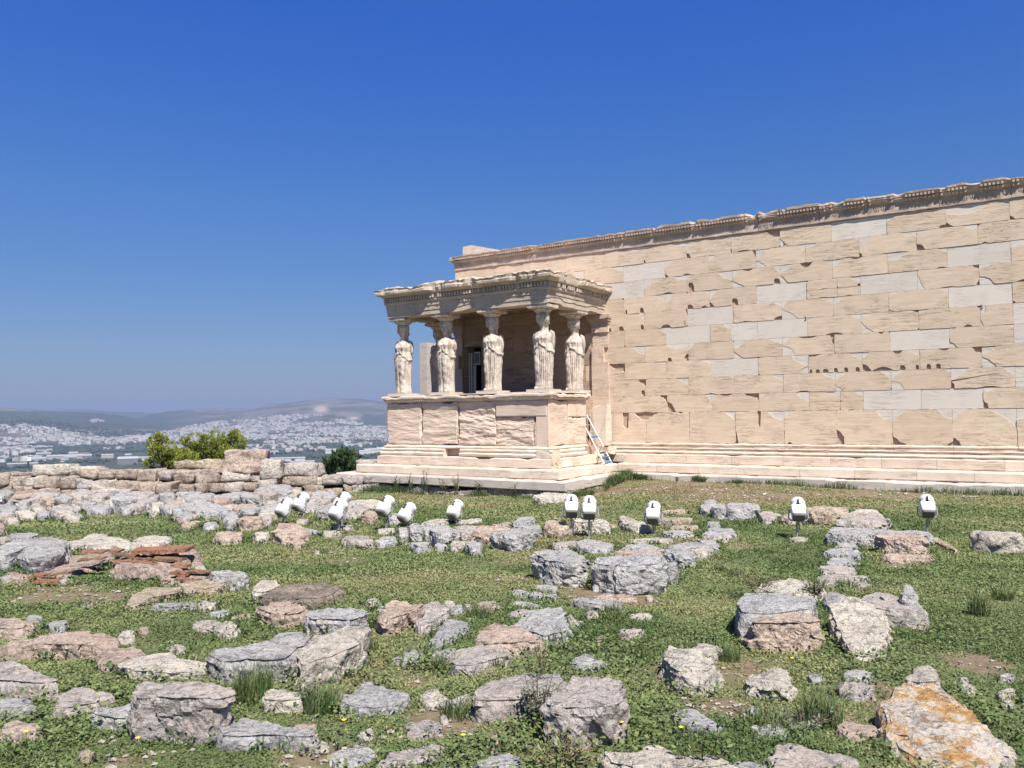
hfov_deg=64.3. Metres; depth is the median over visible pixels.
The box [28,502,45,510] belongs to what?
boulder
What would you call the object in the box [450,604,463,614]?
rubble stone
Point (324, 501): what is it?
rubble stone
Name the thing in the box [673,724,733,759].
leafy sprig
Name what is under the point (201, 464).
stone block
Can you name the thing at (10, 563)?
boulder
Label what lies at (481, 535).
boulder
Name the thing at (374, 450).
industrial hall
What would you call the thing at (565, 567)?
boulder
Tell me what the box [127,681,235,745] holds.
stone block
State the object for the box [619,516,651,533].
stone block
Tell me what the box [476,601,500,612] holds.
rubble stone
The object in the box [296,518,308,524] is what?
flat stone
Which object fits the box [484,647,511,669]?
grass tuft
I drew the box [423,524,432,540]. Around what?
boulder
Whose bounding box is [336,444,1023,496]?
stepped platform
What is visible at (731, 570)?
grass tuft
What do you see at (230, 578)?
stone block
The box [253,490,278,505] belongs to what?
rubble stone
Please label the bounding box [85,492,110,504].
rubble stone
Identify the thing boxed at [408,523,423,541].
boulder
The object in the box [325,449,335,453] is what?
industrial hall
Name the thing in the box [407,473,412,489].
step weed
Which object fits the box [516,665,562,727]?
leafy weed
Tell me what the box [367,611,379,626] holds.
grass tuft
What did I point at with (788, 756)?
boulder
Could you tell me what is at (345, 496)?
floodlight
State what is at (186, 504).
rubble stone
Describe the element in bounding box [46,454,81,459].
industrial hall
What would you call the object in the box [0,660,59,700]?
boulder
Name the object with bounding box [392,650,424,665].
flat stone
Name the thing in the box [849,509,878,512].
flat stone
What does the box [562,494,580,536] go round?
floodlight
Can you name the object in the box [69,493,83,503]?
rubble stone
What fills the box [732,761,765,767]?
flat stone
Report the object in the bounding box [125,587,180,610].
flat stone
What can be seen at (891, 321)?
temple wall
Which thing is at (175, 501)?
rubble stone
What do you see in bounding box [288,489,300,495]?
boulder
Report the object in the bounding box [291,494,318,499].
rubble stone
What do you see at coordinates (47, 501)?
rubble stone
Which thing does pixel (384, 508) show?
floodlight
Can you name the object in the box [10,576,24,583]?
rubble stone
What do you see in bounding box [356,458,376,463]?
stone block
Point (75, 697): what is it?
boulder
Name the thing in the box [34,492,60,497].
rubble stone
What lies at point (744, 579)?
leafy weed
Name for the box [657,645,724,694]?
boulder
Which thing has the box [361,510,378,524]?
boulder
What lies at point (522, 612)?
flat stone
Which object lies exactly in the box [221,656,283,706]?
grass tuft
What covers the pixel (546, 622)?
boulder
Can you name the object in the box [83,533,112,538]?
flat stone
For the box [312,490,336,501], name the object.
rubble stone
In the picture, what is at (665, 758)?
stone block
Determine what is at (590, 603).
flat stone
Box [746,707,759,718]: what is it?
rubble stone
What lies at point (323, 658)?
boulder
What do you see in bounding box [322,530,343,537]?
flat stone
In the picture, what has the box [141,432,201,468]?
pine tree
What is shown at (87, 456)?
industrial hall
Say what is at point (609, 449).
broken base stone
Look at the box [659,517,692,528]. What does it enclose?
stone block
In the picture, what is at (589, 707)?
stone block
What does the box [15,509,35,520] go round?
boulder
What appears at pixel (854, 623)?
stone block
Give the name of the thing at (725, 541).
flat stone
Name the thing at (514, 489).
step weed
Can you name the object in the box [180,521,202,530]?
rubble stone
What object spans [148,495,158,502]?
rubble stone
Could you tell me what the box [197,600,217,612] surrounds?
rubble stone
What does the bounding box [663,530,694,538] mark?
flat stone
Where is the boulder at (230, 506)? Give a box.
[224,504,236,509]
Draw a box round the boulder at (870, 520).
[835,512,892,528]
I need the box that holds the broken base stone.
[594,446,616,453]
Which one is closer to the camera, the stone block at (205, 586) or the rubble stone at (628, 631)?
the rubble stone at (628, 631)
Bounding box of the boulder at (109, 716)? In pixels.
[90,704,130,731]
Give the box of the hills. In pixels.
[0,397,387,475]
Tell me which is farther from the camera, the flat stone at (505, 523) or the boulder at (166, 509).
the boulder at (166, 509)
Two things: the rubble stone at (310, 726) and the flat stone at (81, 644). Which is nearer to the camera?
the rubble stone at (310, 726)
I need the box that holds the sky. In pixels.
[0,0,1023,412]
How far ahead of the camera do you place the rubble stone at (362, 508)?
15.82 m
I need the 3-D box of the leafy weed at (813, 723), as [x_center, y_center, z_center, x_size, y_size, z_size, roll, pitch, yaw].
[1.584,1.817,4.412,0.348,0.152,0.364,0,-2,-9]
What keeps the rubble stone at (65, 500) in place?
on the ground at (974, 659)
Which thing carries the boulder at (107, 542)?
on the ground at (974, 659)
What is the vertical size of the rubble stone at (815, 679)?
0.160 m
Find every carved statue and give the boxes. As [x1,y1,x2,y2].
[388,317,419,395]
[425,322,443,394]
[430,313,462,394]
[476,308,509,392]
[526,303,560,391]
[559,310,590,392]
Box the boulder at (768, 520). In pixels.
[758,511,781,523]
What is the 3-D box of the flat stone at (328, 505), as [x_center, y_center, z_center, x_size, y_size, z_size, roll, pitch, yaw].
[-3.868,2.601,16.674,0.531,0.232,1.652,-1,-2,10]
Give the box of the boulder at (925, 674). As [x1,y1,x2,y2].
[905,665,940,687]
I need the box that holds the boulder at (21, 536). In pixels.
[7,532,38,541]
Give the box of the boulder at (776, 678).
[745,667,797,700]
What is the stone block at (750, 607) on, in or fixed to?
on the ground at (974, 659)
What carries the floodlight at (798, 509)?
on the ground at (974, 659)
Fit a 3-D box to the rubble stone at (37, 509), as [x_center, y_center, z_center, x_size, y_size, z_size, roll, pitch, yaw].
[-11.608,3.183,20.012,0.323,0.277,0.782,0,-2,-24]
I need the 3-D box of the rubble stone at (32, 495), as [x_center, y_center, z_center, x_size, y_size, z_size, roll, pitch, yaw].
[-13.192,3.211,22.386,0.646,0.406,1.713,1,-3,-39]
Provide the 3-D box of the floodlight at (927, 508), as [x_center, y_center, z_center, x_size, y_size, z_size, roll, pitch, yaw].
[6.250,1.969,12.243,0.288,0.614,0.353,-2,-3,33]
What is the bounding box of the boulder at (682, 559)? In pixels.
[664,549,696,568]
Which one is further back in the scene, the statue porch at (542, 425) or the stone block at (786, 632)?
the statue porch at (542, 425)
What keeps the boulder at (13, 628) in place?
on the ground at (974, 659)
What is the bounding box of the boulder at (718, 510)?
[711,503,725,519]
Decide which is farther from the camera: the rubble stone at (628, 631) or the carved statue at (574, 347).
the carved statue at (574, 347)
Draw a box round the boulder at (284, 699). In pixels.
[262,689,302,713]
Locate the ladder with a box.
[585,415,611,463]
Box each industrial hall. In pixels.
[7,462,37,466]
[31,457,45,461]
[36,452,50,455]
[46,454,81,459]
[82,454,91,458]
[101,454,113,457]
[117,456,137,464]
[138,456,155,460]
[270,457,305,460]
[290,460,314,462]
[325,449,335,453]
[359,450,370,454]
[368,448,381,452]
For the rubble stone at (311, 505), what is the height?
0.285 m
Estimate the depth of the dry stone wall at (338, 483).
23.61 m
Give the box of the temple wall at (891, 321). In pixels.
[449,177,1023,459]
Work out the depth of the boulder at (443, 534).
11.62 m
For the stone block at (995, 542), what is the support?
on the ground at (974, 659)
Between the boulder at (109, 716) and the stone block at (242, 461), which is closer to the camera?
the boulder at (109, 716)
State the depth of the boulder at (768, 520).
13.96 m
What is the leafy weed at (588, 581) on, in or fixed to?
on the ground at (974, 659)
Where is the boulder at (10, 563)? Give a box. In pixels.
[0,557,16,573]
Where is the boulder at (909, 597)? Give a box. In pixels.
[899,585,918,606]
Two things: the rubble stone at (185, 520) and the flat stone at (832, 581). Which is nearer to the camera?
the flat stone at (832, 581)
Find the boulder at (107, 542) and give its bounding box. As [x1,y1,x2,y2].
[68,536,137,553]
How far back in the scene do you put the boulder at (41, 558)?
9.85 m
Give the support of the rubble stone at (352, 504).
on the ground at (974, 659)
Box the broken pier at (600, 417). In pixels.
[589,404,611,445]
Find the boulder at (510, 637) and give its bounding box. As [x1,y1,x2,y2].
[474,623,548,657]
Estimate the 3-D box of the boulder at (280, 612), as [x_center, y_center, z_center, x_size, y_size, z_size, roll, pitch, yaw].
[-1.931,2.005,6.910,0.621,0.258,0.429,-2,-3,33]
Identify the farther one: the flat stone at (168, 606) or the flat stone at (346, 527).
the flat stone at (346, 527)
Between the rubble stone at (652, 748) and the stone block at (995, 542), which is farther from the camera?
the stone block at (995, 542)
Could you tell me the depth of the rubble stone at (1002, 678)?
5.28 m
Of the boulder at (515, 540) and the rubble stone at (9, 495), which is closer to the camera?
the boulder at (515, 540)
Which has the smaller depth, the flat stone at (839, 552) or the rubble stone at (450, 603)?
the rubble stone at (450, 603)
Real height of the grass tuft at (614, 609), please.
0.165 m
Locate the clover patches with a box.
[0,565,1023,767]
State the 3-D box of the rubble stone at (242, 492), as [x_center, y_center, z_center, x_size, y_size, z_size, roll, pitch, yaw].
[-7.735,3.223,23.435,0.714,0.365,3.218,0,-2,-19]
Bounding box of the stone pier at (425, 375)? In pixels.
[420,342,435,394]
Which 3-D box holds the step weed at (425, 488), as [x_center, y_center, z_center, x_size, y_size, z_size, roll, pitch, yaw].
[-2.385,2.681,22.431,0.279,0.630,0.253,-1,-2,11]
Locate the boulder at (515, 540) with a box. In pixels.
[489,529,535,551]
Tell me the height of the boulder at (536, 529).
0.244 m
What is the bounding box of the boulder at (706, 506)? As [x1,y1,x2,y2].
[700,499,716,515]
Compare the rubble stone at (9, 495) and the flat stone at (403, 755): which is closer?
the flat stone at (403, 755)
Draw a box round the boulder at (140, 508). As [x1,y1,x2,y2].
[126,503,146,514]
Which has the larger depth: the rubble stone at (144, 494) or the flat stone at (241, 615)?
the rubble stone at (144, 494)
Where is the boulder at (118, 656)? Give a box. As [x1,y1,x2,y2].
[96,646,144,673]
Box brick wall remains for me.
[4,545,213,586]
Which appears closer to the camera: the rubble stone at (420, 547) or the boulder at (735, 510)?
the rubble stone at (420, 547)
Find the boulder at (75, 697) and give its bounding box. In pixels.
[48,687,114,719]
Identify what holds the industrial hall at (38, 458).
on the hills
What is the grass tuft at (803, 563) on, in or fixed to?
on the ground at (974, 659)
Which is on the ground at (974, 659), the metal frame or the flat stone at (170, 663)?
the flat stone at (170, 663)
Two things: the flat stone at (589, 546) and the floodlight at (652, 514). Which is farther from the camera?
the floodlight at (652, 514)
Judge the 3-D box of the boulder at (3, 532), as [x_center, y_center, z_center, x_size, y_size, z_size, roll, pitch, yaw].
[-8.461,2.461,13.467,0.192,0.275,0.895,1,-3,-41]
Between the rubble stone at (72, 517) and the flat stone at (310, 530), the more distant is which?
the rubble stone at (72, 517)
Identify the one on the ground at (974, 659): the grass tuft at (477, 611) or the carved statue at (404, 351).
the grass tuft at (477, 611)
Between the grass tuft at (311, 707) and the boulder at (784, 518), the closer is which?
the grass tuft at (311, 707)
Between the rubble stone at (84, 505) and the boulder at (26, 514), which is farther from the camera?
the rubble stone at (84, 505)
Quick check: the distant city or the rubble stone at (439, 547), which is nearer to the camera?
the rubble stone at (439, 547)
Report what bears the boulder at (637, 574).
on the ground at (974, 659)
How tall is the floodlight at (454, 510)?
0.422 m
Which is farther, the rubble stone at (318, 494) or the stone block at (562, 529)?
the rubble stone at (318, 494)
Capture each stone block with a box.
[32,463,79,475]
[66,466,105,475]
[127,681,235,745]
[173,459,223,469]
[179,579,227,597]
[208,570,249,591]
[213,531,242,544]
[221,449,269,473]
[237,516,262,530]
[253,531,269,544]
[258,514,272,528]
[259,458,284,479]
[259,509,277,519]
[283,462,324,476]
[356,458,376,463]
[388,513,401,526]
[469,673,567,723]
[539,676,629,749]
[542,520,571,538]
[570,518,610,534]
[597,749,737,767]
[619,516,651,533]
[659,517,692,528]
[667,562,678,584]
[734,593,819,642]
[740,613,827,653]
[805,506,848,525]
[825,527,934,547]
[828,597,892,662]
[861,592,929,631]
[874,533,929,553]
[875,683,1017,767]
[969,530,1023,553]
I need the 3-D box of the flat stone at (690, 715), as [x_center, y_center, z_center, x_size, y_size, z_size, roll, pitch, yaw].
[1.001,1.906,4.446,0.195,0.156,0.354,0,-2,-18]
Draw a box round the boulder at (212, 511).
[181,503,230,518]
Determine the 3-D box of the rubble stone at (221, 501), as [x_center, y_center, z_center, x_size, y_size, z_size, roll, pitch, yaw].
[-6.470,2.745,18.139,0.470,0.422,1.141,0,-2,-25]
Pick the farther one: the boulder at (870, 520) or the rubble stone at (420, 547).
the boulder at (870, 520)
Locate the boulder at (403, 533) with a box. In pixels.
[397,527,408,542]
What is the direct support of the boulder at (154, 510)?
on the ground at (974, 659)
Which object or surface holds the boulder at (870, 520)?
on the ground at (974, 659)
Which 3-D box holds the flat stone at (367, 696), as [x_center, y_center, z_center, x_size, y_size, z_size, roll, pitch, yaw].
[-0.824,1.929,4.838,0.503,0.193,0.432,-2,-3,33]
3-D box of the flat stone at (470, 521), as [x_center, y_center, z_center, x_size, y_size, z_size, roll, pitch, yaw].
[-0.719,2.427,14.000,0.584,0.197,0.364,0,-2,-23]
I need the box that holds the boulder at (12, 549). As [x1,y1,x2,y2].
[0,537,70,561]
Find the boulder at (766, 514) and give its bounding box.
[760,511,776,516]
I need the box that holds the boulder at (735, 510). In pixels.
[726,502,759,519]
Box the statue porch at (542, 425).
[374,268,611,458]
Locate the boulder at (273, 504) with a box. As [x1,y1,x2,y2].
[263,501,278,505]
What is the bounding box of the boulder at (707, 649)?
[692,643,722,660]
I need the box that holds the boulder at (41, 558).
[17,543,69,572]
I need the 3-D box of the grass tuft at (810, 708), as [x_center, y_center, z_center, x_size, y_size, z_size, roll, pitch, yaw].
[1.698,1.789,4.499,0.376,0.202,0.394,-1,-2,19]
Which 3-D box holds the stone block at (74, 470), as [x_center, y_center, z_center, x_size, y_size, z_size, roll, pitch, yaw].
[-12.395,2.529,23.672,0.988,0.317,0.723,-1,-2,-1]
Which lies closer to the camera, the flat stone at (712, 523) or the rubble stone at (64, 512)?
the flat stone at (712, 523)
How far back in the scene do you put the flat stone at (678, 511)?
14.95 m
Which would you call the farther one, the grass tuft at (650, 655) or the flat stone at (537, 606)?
the flat stone at (537, 606)
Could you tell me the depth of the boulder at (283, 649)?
5.38 m
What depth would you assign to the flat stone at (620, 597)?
7.71 m
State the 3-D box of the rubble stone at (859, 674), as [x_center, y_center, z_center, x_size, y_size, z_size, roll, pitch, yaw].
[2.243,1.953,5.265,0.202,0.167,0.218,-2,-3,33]
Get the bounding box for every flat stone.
[0,631,120,661]
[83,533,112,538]
[116,652,208,680]
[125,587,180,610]
[133,535,172,546]
[150,602,197,611]
[209,610,231,617]
[216,718,320,752]
[231,613,254,619]
[258,583,346,609]
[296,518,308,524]
[298,503,331,514]
[305,528,321,535]
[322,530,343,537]
[328,746,377,767]
[332,525,353,530]
[333,681,410,716]
[341,535,375,548]
[354,499,378,509]
[374,536,397,547]
[376,744,446,767]
[378,528,395,534]
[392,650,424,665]
[405,720,443,741]
[421,519,451,525]
[427,619,470,650]
[429,648,455,665]
[440,693,470,710]
[458,518,482,525]
[476,753,521,767]
[492,522,510,527]
[508,609,528,619]
[511,517,535,526]
[512,590,558,600]
[512,601,539,609]
[534,584,557,592]
[551,540,575,549]
[570,597,626,613]
[575,539,613,554]
[596,593,637,602]
[609,550,661,556]
[619,542,664,553]
[628,537,673,544]
[660,509,687,515]
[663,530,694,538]
[667,542,714,552]
[670,525,698,530]
[670,709,723,734]
[694,538,728,543]
[701,527,736,538]
[706,521,720,527]
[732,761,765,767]
[754,578,826,601]
[789,537,808,542]
[816,573,869,589]
[818,565,856,575]
[822,592,846,612]
[824,548,862,559]
[826,557,863,567]
[835,543,859,550]
[835,721,876,741]
[847,581,870,590]
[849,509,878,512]
[881,553,933,563]
[934,537,957,553]
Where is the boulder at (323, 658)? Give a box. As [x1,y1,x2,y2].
[292,626,372,690]
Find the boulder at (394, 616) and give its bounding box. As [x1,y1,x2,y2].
[375,600,424,635]
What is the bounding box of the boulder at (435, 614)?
[414,601,450,635]
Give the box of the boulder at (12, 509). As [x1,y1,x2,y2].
[0,507,17,512]
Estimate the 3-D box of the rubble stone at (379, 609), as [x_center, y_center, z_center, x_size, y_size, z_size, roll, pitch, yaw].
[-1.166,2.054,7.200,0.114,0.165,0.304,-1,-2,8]
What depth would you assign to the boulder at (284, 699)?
4.73 m
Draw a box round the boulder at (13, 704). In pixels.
[0,698,36,719]
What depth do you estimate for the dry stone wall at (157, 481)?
22.67 m
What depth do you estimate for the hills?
7543.21 m
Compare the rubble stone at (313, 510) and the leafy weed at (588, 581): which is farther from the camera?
the rubble stone at (313, 510)
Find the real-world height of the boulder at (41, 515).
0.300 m
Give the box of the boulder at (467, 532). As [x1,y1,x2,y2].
[454,525,476,542]
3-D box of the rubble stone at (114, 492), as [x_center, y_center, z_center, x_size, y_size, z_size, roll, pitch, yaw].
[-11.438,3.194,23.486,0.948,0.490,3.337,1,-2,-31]
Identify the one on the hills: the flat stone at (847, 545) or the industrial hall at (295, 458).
the industrial hall at (295, 458)
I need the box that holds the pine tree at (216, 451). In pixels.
[179,426,249,459]
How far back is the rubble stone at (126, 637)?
6.33 m
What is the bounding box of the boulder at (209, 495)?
[200,493,215,497]
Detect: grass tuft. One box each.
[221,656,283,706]
[300,675,346,718]
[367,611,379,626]
[368,635,383,653]
[428,650,460,674]
[436,689,473,722]
[462,603,494,618]
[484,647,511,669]
[601,600,622,618]
[635,642,655,662]
[713,562,728,571]
[714,642,743,662]
[727,566,741,576]
[738,702,791,730]
[787,682,851,729]
[790,557,809,567]
[833,575,860,591]
[957,587,999,616]
[987,585,1020,601]
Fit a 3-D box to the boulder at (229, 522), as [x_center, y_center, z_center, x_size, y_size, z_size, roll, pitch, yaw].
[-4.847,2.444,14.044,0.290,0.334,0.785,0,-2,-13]
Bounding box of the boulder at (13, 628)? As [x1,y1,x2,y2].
[0,617,26,641]
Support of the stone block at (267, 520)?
on the ground at (974, 659)
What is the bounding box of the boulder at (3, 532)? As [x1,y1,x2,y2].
[0,523,6,535]
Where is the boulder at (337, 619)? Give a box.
[304,607,369,635]
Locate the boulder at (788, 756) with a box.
[762,743,859,767]
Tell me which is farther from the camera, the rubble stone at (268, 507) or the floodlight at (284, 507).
the rubble stone at (268, 507)
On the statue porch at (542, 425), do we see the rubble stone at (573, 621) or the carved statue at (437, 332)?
the carved statue at (437, 332)
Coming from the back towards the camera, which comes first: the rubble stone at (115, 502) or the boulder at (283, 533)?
the rubble stone at (115, 502)
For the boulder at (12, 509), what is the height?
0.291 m
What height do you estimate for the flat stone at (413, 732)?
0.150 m
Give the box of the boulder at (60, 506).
[48,504,73,510]
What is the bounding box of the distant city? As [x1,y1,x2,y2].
[0,413,388,454]
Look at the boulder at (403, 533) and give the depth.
12.07 m
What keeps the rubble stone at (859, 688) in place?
on the ground at (974, 659)
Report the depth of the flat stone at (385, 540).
11.63 m
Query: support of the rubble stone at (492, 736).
on the ground at (974, 659)
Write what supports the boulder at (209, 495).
on the ground at (974, 659)
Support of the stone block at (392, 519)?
on the ground at (974, 659)
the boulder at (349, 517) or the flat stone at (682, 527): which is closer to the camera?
the flat stone at (682, 527)
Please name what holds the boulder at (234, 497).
on the ground at (974, 659)
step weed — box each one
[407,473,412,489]
[421,470,429,492]
[438,478,449,493]
[452,475,459,493]
[475,481,482,492]
[509,483,517,495]
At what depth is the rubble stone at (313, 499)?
16.98 m
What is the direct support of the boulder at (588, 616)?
on the ground at (974, 659)
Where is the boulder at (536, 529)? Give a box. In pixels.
[513,524,542,537]
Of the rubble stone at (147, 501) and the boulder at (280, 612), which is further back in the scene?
the rubble stone at (147, 501)
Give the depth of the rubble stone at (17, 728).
4.31 m
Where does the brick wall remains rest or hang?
on the ground at (974, 659)
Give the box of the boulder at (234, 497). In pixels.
[210,493,238,502]
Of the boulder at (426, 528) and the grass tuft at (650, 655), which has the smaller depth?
the grass tuft at (650, 655)
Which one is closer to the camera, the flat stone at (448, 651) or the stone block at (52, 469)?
the flat stone at (448, 651)
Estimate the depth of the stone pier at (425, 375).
29.82 m
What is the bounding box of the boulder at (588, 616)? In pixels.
[585,610,598,622]
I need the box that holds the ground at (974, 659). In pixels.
[0,471,1023,767]
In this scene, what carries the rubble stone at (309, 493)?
on the ground at (974, 659)
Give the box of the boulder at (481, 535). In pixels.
[471,525,509,545]
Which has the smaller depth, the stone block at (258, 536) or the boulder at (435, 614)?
the boulder at (435, 614)
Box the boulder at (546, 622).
[513,607,573,646]
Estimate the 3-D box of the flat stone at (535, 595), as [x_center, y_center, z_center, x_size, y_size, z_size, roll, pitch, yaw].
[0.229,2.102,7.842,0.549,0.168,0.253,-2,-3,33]
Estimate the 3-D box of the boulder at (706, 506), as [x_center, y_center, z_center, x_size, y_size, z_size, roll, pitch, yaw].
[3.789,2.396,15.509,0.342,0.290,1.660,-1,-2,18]
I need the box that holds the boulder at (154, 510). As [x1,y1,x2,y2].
[149,502,160,516]
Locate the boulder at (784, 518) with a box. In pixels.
[781,513,805,524]
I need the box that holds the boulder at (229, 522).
[222,514,238,530]
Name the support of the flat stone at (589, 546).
on the ground at (974, 659)
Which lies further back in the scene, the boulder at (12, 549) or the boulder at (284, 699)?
the boulder at (12, 549)
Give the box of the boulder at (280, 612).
[255,601,307,628]
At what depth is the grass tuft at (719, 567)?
9.23 m
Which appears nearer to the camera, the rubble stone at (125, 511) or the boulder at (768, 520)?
the boulder at (768, 520)
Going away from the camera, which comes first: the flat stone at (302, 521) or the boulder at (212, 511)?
the flat stone at (302, 521)
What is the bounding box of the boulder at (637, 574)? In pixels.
[591,553,669,594]
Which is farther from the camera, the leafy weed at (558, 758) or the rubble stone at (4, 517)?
the rubble stone at (4, 517)
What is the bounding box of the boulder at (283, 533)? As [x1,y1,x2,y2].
[270,523,310,544]
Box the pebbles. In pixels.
[11,482,1008,767]
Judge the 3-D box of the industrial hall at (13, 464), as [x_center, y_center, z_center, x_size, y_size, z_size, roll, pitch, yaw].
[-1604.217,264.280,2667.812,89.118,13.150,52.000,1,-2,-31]
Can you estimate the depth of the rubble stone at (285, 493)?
20.14 m
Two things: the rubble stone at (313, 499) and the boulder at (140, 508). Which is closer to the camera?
the rubble stone at (313, 499)
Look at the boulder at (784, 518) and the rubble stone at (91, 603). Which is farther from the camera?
the boulder at (784, 518)
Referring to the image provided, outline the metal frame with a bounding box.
[469,352,480,395]
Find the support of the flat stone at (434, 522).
on the ground at (974, 659)
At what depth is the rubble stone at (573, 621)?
6.59 m
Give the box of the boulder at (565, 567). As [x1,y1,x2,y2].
[530,548,590,587]
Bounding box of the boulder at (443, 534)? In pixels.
[428,524,460,548]
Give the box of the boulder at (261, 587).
[252,580,279,604]
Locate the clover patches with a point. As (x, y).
(464, 739)
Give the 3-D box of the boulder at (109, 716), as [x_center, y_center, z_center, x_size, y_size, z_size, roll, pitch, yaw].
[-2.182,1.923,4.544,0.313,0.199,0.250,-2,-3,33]
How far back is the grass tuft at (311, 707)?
4.70 m
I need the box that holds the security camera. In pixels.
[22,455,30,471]
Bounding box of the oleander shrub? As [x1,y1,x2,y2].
[321,445,362,474]
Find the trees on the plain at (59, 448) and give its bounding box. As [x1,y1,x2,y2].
[0,419,387,469]
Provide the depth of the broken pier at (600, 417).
24.20 m
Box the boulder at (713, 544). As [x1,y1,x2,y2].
[697,540,719,552]
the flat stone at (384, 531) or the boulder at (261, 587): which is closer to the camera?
the boulder at (261, 587)
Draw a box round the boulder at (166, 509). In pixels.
[159,503,180,516]
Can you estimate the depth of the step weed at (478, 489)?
21.43 m
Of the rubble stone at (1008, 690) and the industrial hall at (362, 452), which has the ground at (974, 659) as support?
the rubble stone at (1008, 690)
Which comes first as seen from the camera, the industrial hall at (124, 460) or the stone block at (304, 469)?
the stone block at (304, 469)
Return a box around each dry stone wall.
[0,467,182,494]
[173,468,279,494]
[279,474,387,493]
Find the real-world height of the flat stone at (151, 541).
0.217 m
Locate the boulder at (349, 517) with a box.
[347,512,362,519]
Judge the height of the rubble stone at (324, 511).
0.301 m
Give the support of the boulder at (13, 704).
on the ground at (974, 659)
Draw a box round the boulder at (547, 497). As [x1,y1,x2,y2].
[533,492,567,504]
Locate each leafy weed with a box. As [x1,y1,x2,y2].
[287,681,322,705]
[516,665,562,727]
[520,719,597,767]
[531,636,552,675]
[579,577,592,589]
[730,568,784,587]
[765,702,835,735]
[799,576,828,595]
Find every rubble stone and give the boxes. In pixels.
[0,491,14,502]
[0,493,5,504]
[0,505,14,507]
[0,511,15,520]
[0,575,12,585]
[0,720,42,749]
[1,515,13,522]
[8,499,33,510]
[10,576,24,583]
[11,494,31,499]
[21,621,36,635]
[23,493,40,497]
[26,615,42,625]
[29,497,39,502]
[32,507,44,513]
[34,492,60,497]
[39,495,56,510]
[45,620,69,633]
[50,508,74,519]
[55,496,72,505]
[56,504,79,512]
[57,510,71,520]
[58,512,80,522]
[58,577,69,585]
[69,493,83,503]
[73,490,98,495]
[75,500,96,511]
[77,750,96,762]
[81,602,93,609]
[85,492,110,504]
[86,505,113,516]
[107,489,131,495]
[108,495,137,511]
[117,506,134,516]
[117,630,135,644]
[124,491,155,497]
[136,498,151,507]
[139,627,149,636]
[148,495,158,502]
[158,492,175,504]
[166,644,186,655]
[167,500,185,504]
[172,508,182,516]
[173,512,199,523]
[175,491,201,499]
[175,512,194,520]
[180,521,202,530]
[181,502,194,507]
[182,494,209,504]
[192,620,221,634]
[194,565,205,569]
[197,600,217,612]
[203,522,218,529]
[211,497,231,505]
[214,621,241,639]
[220,511,237,518]
[231,491,251,493]
[232,503,256,511]
[237,492,259,506]
[238,507,260,516]
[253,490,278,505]
[255,486,269,489]
[260,505,277,510]
[266,484,291,490]
[277,496,293,509]
[278,489,293,497]
[286,539,305,548]
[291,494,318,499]
[294,723,317,735]
[297,491,311,497]
[304,502,322,508]
[306,505,322,513]
[309,498,318,501]
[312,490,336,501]
[312,492,322,497]
[316,506,331,520]
[317,498,331,504]
[317,741,329,754]
[332,501,359,507]
[344,508,358,519]
[353,504,368,513]
[355,730,374,742]
[364,598,380,607]
[377,604,384,612]
[410,541,432,553]
[418,689,448,710]
[434,543,447,552]
[439,715,448,725]
[443,600,454,610]
[449,540,465,552]
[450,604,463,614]
[464,540,482,556]
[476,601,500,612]
[489,733,499,752]
[568,616,583,629]
[570,654,607,675]
[596,636,604,642]
[618,628,644,640]
[630,613,653,622]
[641,745,669,751]
[645,595,653,601]
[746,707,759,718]
[750,723,789,741]
[806,674,824,684]
[836,681,876,701]
[843,669,874,683]
[879,594,892,600]
[958,677,968,686]
[960,684,975,696]
[996,688,1015,700]
[998,673,1015,683]
[1001,699,1014,710]
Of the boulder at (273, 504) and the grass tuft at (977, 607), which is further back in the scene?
the boulder at (273, 504)
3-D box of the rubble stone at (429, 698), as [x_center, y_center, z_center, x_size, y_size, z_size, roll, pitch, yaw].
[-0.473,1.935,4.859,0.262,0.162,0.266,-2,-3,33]
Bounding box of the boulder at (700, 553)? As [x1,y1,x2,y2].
[691,547,710,560]
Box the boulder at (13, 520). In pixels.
[4,517,19,524]
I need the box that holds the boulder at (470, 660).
[442,645,510,677]
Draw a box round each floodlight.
[274,497,293,522]
[292,492,309,518]
[327,499,347,530]
[332,491,350,525]
[375,495,394,527]
[396,502,416,526]
[446,499,463,523]
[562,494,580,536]
[579,495,598,538]
[644,501,662,535]
[788,497,808,536]
[917,494,937,534]
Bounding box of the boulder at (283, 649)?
[205,632,310,683]
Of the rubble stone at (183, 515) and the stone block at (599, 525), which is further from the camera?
the rubble stone at (183, 515)
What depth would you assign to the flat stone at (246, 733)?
4.20 m
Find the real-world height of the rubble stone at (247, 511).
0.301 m
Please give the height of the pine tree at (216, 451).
3.924 m
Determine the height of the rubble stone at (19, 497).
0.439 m
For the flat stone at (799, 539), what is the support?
on the ground at (974, 659)
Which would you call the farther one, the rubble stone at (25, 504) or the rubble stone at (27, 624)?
the rubble stone at (25, 504)
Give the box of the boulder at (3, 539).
[0,536,9,544]
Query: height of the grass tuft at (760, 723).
0.140 m
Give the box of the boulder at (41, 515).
[36,510,50,519]

